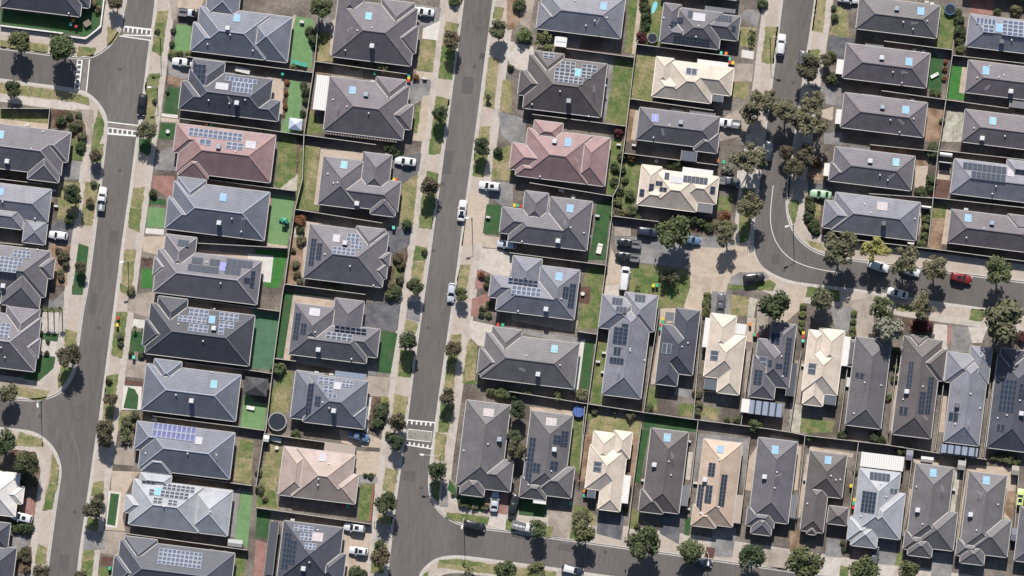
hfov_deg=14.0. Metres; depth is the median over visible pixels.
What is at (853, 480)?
paling fence
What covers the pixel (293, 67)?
shrub
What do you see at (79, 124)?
shrub
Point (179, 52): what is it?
shrub
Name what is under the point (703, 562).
hatchback
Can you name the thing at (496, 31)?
tree
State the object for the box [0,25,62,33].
garden wall
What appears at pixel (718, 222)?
shrub
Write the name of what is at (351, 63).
shrub
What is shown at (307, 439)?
paling fence
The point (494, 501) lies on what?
sedan
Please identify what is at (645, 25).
shrub
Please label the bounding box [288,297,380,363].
house
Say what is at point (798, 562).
tree
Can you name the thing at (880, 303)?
tree
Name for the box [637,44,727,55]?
paling fence
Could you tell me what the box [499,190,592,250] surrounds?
house
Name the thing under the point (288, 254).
paling fence
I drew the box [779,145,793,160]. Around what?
tree
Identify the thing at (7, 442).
tree
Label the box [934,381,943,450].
paling fence
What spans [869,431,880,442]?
shrub
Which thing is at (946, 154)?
garden shed
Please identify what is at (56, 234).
hatchback
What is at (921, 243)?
shrub
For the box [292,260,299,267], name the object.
shrub
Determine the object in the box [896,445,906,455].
shrub
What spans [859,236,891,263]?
tree
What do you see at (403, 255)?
garden ground
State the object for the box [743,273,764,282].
suv
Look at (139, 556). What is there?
house
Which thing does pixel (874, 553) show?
hatchback
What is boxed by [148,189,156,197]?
shrub
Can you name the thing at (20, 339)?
house
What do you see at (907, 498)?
paling fence
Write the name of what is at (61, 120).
shrub
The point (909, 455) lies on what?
garden shed
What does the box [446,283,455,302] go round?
hatchback
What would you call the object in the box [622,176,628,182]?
shrub
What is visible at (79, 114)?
shrub
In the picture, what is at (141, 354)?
shrub
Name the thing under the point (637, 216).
shrub
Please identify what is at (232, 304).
paling fence
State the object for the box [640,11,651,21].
shrub
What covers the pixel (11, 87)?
tree
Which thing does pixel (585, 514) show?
shrub
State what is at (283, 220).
play set
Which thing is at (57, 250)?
shrub
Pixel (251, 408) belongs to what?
sun lounger
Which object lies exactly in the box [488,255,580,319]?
house
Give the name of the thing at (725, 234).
tree
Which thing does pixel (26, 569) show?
shrub
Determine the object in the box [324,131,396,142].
pergola
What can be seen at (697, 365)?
paling fence
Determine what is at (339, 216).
paling fence
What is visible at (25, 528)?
shrub
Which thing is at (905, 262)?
tree
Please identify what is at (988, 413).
paling fence
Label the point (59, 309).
palm tree
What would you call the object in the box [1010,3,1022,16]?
shrub
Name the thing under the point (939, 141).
paling fence
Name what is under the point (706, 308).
shrub
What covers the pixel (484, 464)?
house
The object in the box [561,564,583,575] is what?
suv
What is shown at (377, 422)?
shrub
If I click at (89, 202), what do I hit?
shrub
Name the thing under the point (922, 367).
house
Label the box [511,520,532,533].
work truck
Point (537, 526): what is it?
tree
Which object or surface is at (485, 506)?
shrub
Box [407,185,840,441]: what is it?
road line
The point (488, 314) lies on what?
shrub
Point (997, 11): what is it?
shrub
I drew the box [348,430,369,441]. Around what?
sedan
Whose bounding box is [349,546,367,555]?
hatchback
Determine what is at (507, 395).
shrub
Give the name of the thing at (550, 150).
house
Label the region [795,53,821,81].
tree
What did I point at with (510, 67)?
shrub
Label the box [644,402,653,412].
shrub
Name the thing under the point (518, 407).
tree
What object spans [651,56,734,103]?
house
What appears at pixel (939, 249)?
paling fence
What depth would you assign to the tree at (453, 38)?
895.65 m
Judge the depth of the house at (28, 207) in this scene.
896.78 m
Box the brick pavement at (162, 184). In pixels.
[16,0,992,575]
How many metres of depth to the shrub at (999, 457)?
899.06 m
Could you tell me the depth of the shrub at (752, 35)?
898.58 m
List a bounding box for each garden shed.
[227,539,242,547]
[263,435,268,441]
[905,450,913,460]
[920,456,933,462]
[939,152,951,156]
[957,460,965,469]
[1010,528,1016,540]
[1011,465,1019,474]
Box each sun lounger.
[246,405,254,410]
[596,243,602,253]
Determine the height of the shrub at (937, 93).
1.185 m
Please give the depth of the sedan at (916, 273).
899.10 m
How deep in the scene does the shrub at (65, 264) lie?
898.95 m
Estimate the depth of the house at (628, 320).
896.51 m
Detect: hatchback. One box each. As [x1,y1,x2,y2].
[48,230,67,239]
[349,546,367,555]
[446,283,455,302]
[497,239,515,248]
[687,236,700,244]
[694,558,712,567]
[798,51,806,63]
[870,546,879,564]
[1015,488,1023,507]
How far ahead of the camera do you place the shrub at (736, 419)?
899.04 m
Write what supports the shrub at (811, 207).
on the garden ground at (403, 255)
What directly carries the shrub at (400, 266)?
on the lawn at (642, 276)
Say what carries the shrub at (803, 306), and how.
on the lot ground at (668, 400)
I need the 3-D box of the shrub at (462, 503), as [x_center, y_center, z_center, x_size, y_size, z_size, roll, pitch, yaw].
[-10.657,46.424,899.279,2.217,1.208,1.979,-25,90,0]
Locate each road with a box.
[0,0,1023,575]
[38,65,794,553]
[58,76,780,570]
[70,431,80,474]
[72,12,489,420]
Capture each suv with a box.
[11,511,32,522]
[137,94,147,115]
[343,522,365,532]
[463,520,485,531]
[479,181,500,190]
[508,493,519,515]
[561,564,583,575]
[637,227,658,236]
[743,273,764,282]
[765,141,773,162]
[776,34,786,55]
[867,261,888,272]
[950,272,971,283]
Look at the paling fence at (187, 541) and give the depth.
898.09 m
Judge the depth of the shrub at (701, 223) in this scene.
898.73 m
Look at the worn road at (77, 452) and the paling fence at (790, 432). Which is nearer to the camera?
the paling fence at (790, 432)
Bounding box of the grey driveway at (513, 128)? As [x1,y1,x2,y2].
[9,4,971,575]
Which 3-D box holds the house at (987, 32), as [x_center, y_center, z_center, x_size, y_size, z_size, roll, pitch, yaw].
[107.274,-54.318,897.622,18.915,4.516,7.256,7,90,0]
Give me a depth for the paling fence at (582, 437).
898.09 m
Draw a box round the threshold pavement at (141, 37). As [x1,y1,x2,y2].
[121,32,150,39]
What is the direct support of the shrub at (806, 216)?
on the garden ground at (403, 255)
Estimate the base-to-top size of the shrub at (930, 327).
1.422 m
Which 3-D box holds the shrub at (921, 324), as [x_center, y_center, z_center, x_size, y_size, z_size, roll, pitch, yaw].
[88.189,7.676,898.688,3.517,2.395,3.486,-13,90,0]
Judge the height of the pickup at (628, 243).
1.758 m
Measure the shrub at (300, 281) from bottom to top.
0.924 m
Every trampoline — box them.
[268,412,286,430]
[573,406,583,416]
[647,33,656,42]
[944,4,955,14]
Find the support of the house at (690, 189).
on the lot ground at (668, 400)
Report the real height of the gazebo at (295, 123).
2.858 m
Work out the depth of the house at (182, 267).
896.43 m
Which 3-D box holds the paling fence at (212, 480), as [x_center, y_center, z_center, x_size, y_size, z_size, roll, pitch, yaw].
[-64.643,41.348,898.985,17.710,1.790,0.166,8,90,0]
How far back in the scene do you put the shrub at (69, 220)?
898.89 m
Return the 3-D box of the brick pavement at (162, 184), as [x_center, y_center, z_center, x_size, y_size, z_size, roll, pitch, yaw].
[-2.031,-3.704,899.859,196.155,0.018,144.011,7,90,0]
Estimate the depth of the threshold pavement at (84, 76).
899.99 m
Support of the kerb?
on the road at (426, 532)
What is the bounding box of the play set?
[279,218,288,223]
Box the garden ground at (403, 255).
[11,79,934,573]
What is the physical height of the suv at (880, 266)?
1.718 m
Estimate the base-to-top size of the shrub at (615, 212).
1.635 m
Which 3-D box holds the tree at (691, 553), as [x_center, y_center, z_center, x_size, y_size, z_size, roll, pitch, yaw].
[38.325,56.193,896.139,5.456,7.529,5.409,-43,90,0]
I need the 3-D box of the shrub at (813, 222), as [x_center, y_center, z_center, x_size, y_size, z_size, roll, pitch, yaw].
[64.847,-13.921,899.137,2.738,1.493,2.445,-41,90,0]
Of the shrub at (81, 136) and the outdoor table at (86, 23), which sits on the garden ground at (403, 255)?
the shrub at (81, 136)
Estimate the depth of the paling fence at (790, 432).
898.09 m
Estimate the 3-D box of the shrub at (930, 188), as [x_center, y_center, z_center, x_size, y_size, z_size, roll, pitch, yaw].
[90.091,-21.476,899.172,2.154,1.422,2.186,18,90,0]
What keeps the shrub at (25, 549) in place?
on the garden ground at (403, 255)
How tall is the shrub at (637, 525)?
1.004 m
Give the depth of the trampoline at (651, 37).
899.03 m
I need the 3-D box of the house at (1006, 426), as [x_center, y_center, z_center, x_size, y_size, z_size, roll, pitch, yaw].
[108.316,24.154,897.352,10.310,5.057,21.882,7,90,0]
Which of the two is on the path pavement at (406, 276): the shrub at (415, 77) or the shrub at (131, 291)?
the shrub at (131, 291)
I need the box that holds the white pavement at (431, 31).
[105,21,753,527]
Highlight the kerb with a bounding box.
[0,0,1023,575]
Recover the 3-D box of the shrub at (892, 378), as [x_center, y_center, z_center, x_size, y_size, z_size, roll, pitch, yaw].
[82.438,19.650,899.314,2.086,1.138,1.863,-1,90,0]
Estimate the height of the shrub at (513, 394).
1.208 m
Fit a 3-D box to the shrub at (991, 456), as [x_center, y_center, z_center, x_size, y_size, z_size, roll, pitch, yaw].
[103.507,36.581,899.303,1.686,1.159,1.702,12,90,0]
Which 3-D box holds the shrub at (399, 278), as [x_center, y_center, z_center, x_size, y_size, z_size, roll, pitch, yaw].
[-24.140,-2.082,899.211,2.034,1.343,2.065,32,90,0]
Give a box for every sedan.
[172,57,191,66]
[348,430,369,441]
[394,156,415,166]
[415,6,434,16]
[457,200,466,221]
[490,491,499,511]
[716,293,725,313]
[810,189,831,198]
[838,0,858,3]
[887,287,908,299]
[903,268,919,276]
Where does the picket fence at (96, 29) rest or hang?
on the lot ground at (668, 400)
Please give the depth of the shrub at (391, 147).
898.52 m
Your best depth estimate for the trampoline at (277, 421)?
899.03 m
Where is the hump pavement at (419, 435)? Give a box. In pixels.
[407,429,431,441]
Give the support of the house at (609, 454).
on the lot ground at (668, 400)
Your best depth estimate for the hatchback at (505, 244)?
898.84 m
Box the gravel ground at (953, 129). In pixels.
[281,111,962,511]
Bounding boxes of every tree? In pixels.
[0,382,17,402]
[0,427,16,455]
[4,80,21,98]
[7,31,30,52]
[12,450,39,473]
[32,564,50,575]
[41,305,49,312]
[49,33,76,60]
[55,304,63,313]
[55,344,81,367]
[63,183,81,204]
[74,261,85,273]
[74,570,86,575]
[81,497,103,517]
[89,148,101,162]
[93,492,104,500]
[96,418,114,436]
[97,432,112,447]
[103,392,117,405]
[107,0,122,8]
[136,120,157,139]
[309,0,333,17]
[369,545,389,567]
[373,491,396,514]
[387,412,406,431]
[387,433,403,450]
[399,330,416,348]
[406,278,423,295]
[420,176,440,195]
[428,462,447,480]
[431,105,447,121]
[439,387,454,403]
[443,30,460,48]
[445,341,462,355]
[454,287,467,301]
[473,137,490,154]
[488,19,506,39]
[493,559,515,575]
[506,429,523,441]
[507,440,526,458]
[509,400,525,418]
[527,561,545,575]
[529,519,545,538]
[571,522,595,543]
[624,525,660,560]
[654,214,690,249]
[676,538,704,564]
[716,223,737,247]
[728,140,766,173]
[735,191,765,218]
[738,105,760,125]
[738,544,766,569]
[745,89,773,115]
[755,155,767,170]
[757,289,791,320]
[764,89,776,102]
[772,98,798,123]
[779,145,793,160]
[782,156,806,176]
[784,545,825,575]
[791,109,807,131]
[793,108,828,136]
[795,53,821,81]
[795,142,817,166]
[801,90,824,114]
[810,285,833,310]
[820,54,831,66]
[823,231,839,242]
[824,230,858,264]
[848,554,880,575]
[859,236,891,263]
[869,295,893,319]
[874,316,904,341]
[890,244,920,274]
[898,560,919,575]
[910,290,935,320]
[920,255,947,279]
[982,296,1023,344]
[985,254,1012,283]
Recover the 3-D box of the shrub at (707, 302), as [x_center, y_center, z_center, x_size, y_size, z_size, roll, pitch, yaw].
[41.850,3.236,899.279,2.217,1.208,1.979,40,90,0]
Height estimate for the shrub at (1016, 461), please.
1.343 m
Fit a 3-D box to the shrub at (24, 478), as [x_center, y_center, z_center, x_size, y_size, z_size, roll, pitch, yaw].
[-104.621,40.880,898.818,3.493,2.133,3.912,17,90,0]
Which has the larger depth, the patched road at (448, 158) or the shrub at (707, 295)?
the patched road at (448, 158)
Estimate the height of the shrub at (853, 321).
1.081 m
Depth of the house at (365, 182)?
896.61 m
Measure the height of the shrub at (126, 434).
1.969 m
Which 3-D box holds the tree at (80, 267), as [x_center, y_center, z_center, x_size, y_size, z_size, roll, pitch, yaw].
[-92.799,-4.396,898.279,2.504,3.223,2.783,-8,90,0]
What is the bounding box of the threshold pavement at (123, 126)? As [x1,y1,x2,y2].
[108,123,137,130]
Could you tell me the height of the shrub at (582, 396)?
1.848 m
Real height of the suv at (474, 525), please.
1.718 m
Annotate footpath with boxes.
[0,0,1023,575]
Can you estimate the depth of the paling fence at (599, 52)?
898.09 m
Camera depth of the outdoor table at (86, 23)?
899.14 m
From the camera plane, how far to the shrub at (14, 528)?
898.98 m
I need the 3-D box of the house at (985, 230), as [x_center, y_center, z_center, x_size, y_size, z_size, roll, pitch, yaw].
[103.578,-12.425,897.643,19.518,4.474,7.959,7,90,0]
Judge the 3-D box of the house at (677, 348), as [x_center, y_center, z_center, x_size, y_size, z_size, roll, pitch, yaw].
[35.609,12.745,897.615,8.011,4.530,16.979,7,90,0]
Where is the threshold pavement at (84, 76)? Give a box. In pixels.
[81,59,88,90]
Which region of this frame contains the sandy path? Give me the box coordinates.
[0,0,1016,575]
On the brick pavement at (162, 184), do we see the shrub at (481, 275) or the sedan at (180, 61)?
the shrub at (481, 275)
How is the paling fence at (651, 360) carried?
on the lot ground at (668, 400)
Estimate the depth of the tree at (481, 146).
895.79 m
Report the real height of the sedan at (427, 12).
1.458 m
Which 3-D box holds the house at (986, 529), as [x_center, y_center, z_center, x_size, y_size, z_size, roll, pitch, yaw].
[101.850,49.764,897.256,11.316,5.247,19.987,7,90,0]
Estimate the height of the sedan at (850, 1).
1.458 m
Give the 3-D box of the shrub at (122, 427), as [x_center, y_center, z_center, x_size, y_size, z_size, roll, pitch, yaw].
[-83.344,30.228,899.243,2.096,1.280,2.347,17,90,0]
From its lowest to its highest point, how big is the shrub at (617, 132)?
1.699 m
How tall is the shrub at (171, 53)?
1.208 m
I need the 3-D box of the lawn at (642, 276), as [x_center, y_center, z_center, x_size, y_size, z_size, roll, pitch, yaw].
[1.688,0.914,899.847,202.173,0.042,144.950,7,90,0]
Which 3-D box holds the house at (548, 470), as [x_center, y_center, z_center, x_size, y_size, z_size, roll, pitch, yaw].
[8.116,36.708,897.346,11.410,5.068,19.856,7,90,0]
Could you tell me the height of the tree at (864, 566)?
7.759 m
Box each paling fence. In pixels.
[0,108,50,128]
[126,533,247,549]
[153,415,264,430]
[171,474,252,485]
[179,118,304,135]
[185,362,270,373]
[187,56,313,72]
[189,298,279,311]
[199,243,282,247]
[208,179,293,190]
[256,17,318,486]
[256,507,371,523]
[265,433,351,445]
[286,284,365,294]
[295,209,380,222]
[306,135,376,144]
[315,61,404,73]
[509,252,606,265]
[509,391,587,403]
[529,182,612,196]
[532,114,622,125]
[565,48,633,57]
[578,41,637,479]
[578,406,584,481]
[590,404,986,459]
[623,153,715,164]
[627,423,641,533]
[630,98,713,110]
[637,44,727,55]
[643,311,658,411]
[689,422,697,496]
[693,316,701,417]
[740,341,752,424]
[742,437,749,506]
[789,350,801,431]
[796,436,804,518]
[837,237,1020,260]
[838,368,847,431]
[848,442,858,519]
[868,193,930,197]
[869,144,939,151]
[881,90,945,99]
[883,41,953,49]
[888,354,897,432]
[902,461,911,535]
[927,39,953,247]
[933,197,1023,207]
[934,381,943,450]
[940,150,1023,159]
[946,99,1007,108]
[953,55,1023,63]
[955,458,965,541]
[982,370,994,456]
[1012,475,1018,540]
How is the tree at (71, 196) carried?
on the dry lawn at (642, 82)
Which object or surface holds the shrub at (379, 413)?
on the garden ground at (403, 255)
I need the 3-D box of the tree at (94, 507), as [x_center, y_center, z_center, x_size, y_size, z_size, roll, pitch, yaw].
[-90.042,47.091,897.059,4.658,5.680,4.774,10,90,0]
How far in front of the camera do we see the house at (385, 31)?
896.33 m
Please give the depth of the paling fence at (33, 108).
898.09 m
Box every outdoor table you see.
[83,19,91,26]
[235,66,249,73]
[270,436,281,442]
[291,59,306,66]
[845,377,849,386]
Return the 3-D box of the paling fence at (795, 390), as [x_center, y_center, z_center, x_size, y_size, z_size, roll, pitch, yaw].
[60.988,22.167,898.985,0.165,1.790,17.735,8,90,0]
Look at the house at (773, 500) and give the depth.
896.64 m
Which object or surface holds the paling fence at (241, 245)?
on the lot ground at (668, 400)
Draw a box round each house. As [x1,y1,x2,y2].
[0,0,90,16]
[0,123,71,182]
[0,183,51,244]
[0,245,55,308]
[0,305,41,371]
[0,471,24,516]
[0,522,16,575]
[112,535,235,575]
[123,471,233,536]
[133,420,235,479]
[140,358,241,421]
[142,295,254,366]
[152,233,262,304]
[164,176,270,240]
[173,123,275,182]
[178,58,280,121]
[190,0,292,62]
[264,520,346,575]
[277,443,358,504]
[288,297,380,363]
[290,370,368,429]
[303,223,390,287]
[313,75,413,140]
[317,151,401,216]
[331,0,418,66]
[456,399,513,497]
[476,326,579,389]
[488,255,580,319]
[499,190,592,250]
[509,119,610,186]
[517,50,607,117]
[518,410,574,503]
[536,0,625,47]
[584,430,632,511]
[598,291,658,399]
[635,107,720,161]
[637,164,719,212]
[638,427,689,514]
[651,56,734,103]
[654,307,700,386]
[659,2,740,49]
[690,438,743,528]
[702,312,746,395]
[740,321,797,416]
[745,437,797,535]
[800,450,848,535]
[801,327,850,406]
[821,192,920,243]
[823,146,915,190]
[834,92,927,137]
[835,43,930,88]
[845,336,891,429]
[846,452,905,548]
[855,0,940,38]
[891,334,946,438]
[902,463,957,557]
[939,345,992,456]
[947,209,1023,252]
[950,158,1023,202]
[955,471,1011,565]
[961,109,1023,149]
[964,59,1023,108]
[965,13,1023,53]
[986,347,1023,452]
[1013,506,1023,561]
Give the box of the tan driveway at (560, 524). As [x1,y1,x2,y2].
[0,0,874,570]
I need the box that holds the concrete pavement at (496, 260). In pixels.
[0,40,986,575]
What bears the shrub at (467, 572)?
on the dry lawn at (642, 82)
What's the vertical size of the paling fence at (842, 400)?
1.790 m
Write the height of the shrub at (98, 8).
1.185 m
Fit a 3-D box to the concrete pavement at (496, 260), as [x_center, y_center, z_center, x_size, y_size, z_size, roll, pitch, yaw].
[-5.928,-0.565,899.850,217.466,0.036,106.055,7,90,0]
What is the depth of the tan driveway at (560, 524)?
899.87 m
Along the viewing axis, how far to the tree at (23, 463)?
894.34 m
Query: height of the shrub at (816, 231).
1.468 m
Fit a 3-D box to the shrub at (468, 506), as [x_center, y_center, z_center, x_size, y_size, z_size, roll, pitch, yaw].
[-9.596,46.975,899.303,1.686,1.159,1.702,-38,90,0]
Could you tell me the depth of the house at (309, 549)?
896.40 m
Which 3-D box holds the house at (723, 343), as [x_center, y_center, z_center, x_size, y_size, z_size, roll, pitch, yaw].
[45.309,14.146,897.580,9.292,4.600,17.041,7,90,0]
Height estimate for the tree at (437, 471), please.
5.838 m
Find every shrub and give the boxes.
[11,522,20,533]
[18,522,31,534]
[20,472,32,486]
[20,545,30,555]
[22,554,31,562]
[22,565,30,573]
[28,475,37,484]
[55,114,66,125]
[55,247,61,253]
[57,249,69,261]
[57,268,63,274]
[57,273,64,281]
[61,261,69,268]
[64,215,74,224]
[66,112,72,120]
[68,122,78,132]
[75,119,82,127]
[75,141,86,151]
[76,111,81,118]
[77,132,87,141]
[85,197,94,206]
[90,0,98,6]
[90,180,97,186]
[95,5,101,12]
[106,378,112,384]
[116,332,123,339]
[117,341,123,346]
[120,425,128,432]
[120,427,130,441]
[121,415,132,426]
[126,286,135,295]
[130,410,139,420]
[138,351,144,358]
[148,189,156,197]
[167,49,175,58]
[177,50,182,55]
[185,50,193,59]
[254,468,262,475]
[255,483,264,492]
[271,361,286,375]
[289,63,296,70]
[290,429,301,440]
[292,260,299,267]
[293,270,301,278]
[294,214,305,225]
[295,225,304,233]
[296,235,306,244]
[297,278,302,284]
[299,81,307,89]
[299,110,305,116]
[301,87,310,96]
[302,97,308,104]
[305,26,314,34]
[307,31,319,43]
[310,42,318,48]
[323,281,332,291]
[335,284,342,291]
[347,61,355,69]
[349,565,362,575]
[354,63,360,70]
[358,569,367,575]
[367,472,373,478]
[372,403,388,419]
[372,417,385,427]
[374,539,384,548]
[377,63,388,72]
[380,396,388,404]
[382,401,388,411]
[383,142,396,154]
[384,289,393,299]
[385,432,391,438]
[387,281,395,289]
[390,285,402,299]
[391,149,400,157]
[392,252,402,262]
[395,274,404,282]
[396,260,405,269]
[401,220,412,230]
[412,74,418,79]
[421,248,427,255]
[449,0,460,6]
[458,499,466,507]
[464,565,473,575]
[465,502,470,508]
[471,503,478,509]
[478,271,484,278]
[478,311,483,317]
[481,502,489,510]
[484,275,489,282]
[484,311,491,317]
[485,300,492,308]
[486,388,494,395]
[493,146,502,155]
[494,388,505,398]
[503,390,510,399]
[507,65,514,71]
[510,390,518,398]
[512,0,526,10]
[515,26,531,42]
[523,389,531,396]
[533,31,554,49]
[553,390,562,401]
[572,511,582,521]
[575,388,590,400]
[577,508,592,524]
[590,406,597,414]
[609,207,621,218]
[610,162,619,171]
[610,177,618,185]
[611,408,617,414]
[613,128,623,138]
[613,185,624,195]
[613,196,622,207]
[617,151,625,160]
[618,164,625,173]
[621,208,629,215]
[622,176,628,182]
[622,506,628,511]
[625,189,634,199]
[625,409,635,420]
[627,153,636,162]
[627,205,637,215]
[634,212,641,219]
[634,522,640,528]
[636,32,646,41]
[639,0,648,5]
[640,2,650,12]
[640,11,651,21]
[640,21,649,29]
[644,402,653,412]
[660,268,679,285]
[667,161,673,168]
[671,159,680,169]
[678,162,685,170]
[684,212,697,225]
[692,386,702,397]
[693,408,700,415]
[695,217,705,227]
[695,400,702,407]
[702,299,711,306]
[702,306,709,311]
[702,311,708,316]
[703,292,711,299]
[704,221,714,232]
[715,219,722,226]
[720,162,733,174]
[720,210,730,219]
[722,219,732,226]
[723,417,729,422]
[733,416,740,423]
[747,30,756,37]
[748,418,762,433]
[757,0,768,9]
[798,311,806,317]
[798,320,804,325]
[799,303,806,310]
[802,210,813,221]
[804,201,815,212]
[805,195,813,203]
[805,432,814,441]
[808,218,819,228]
[811,159,821,168]
[811,226,819,234]
[825,71,838,85]
[827,50,836,60]
[831,13,838,20]
[837,429,848,438]
[849,317,856,323]
[849,326,855,332]
[851,309,857,316]
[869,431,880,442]
[877,435,885,444]
[885,394,891,401]
[890,375,897,382]
[892,347,900,355]
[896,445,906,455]
[910,319,918,330]
[913,318,928,331]
[916,186,926,198]
[917,239,926,249]
[920,231,927,239]
[921,214,931,222]
[921,223,929,230]
[925,144,940,158]
[925,321,932,331]
[926,173,936,184]
[926,183,934,192]
[934,89,941,97]
[953,15,964,24]
[953,25,965,36]
[954,8,962,15]
[954,37,963,45]
[955,45,965,53]
[989,454,995,460]
[993,8,1000,15]
[995,453,1004,462]
[1002,453,1013,464]
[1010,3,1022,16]
[1012,457,1020,465]
[1015,330,1023,342]
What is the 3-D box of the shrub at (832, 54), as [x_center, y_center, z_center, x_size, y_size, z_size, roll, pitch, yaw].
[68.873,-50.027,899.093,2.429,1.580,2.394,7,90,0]
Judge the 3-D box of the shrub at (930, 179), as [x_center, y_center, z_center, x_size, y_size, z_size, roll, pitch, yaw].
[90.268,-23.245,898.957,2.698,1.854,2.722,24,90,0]
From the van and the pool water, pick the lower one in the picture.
the van
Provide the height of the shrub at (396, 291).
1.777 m
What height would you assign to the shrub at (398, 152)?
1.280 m
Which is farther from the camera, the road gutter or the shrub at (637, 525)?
the road gutter
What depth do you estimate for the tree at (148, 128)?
895.16 m
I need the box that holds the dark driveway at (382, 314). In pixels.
[48,36,868,543]
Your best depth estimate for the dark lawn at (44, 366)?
899.87 m
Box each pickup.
[96,187,106,210]
[178,7,198,18]
[615,251,639,261]
[617,238,640,248]
[717,175,740,185]
[720,118,740,128]
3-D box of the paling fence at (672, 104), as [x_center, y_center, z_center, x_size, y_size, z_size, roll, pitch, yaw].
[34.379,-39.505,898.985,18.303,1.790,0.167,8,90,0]
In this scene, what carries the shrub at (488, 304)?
on the brick pavement at (162, 184)
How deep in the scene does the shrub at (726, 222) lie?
898.63 m
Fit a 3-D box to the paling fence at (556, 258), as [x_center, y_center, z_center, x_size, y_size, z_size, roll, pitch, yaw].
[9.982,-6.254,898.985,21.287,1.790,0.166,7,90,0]
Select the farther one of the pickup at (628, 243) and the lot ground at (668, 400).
the lot ground at (668, 400)
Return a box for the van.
[619,266,630,290]
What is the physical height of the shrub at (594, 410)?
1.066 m
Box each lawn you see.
[0,0,915,575]
[0,0,942,538]
[42,0,986,575]
[141,65,964,288]
[146,16,313,547]
[252,309,278,369]
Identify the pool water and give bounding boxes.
[651,1,657,12]
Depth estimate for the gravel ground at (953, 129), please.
899.87 m
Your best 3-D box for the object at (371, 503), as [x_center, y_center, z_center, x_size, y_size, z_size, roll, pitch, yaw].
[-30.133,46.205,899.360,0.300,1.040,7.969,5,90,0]
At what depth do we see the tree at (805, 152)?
894.85 m
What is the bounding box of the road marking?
[74,26,434,448]
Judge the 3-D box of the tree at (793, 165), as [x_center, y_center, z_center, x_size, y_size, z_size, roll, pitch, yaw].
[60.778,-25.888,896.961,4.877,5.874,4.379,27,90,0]
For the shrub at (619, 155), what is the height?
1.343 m
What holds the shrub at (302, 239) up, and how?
on the dirt ground at (931, 134)
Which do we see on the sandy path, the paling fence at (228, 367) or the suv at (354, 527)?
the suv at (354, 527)
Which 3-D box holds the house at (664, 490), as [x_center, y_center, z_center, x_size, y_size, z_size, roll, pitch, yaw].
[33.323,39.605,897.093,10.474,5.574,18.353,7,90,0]
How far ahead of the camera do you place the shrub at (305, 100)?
899.13 m
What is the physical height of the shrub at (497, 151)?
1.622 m
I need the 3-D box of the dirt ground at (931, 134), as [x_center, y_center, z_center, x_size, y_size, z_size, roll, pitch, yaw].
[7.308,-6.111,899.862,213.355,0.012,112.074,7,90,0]
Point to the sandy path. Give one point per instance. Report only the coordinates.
(710, 270)
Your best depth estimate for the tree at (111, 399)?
896.75 m
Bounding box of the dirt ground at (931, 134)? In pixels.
[49,0,1015,550]
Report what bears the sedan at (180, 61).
on the grey driveway at (513, 128)
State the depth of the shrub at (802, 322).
899.16 m
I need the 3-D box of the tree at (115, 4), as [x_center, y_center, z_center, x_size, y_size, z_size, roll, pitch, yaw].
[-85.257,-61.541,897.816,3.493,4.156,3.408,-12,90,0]
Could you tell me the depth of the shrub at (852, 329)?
899.16 m
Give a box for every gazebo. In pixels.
[243,376,268,396]
[288,118,302,130]
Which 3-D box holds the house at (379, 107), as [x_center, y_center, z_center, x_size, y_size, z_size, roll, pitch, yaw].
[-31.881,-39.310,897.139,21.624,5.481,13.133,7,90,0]
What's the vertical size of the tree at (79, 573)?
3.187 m
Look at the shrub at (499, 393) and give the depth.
898.79 m
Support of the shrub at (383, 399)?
on the garden ground at (403, 255)
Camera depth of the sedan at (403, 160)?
898.90 m
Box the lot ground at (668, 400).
[0,0,1023,575]
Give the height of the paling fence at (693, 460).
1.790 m
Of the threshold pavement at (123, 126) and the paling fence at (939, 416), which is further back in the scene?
the threshold pavement at (123, 126)
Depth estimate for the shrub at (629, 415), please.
898.80 m
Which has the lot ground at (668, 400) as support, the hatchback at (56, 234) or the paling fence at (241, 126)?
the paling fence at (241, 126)
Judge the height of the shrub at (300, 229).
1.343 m
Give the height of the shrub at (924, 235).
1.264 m
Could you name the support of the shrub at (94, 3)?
on the dark lawn at (44, 366)
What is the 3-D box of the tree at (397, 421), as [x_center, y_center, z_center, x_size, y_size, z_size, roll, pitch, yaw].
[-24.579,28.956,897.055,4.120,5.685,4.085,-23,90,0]
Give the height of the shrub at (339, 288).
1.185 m
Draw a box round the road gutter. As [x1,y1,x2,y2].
[0,0,1023,575]
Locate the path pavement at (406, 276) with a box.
[0,0,1023,575]
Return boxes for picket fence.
[68,0,104,38]
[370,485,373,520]
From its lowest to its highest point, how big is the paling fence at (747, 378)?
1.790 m
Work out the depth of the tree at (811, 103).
894.31 m
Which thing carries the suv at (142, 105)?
on the road at (426, 532)
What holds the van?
on the sandy path
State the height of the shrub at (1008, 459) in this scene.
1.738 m
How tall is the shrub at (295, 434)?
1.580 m
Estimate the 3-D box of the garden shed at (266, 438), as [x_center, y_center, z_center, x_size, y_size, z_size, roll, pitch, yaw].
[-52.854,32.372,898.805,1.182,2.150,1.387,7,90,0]

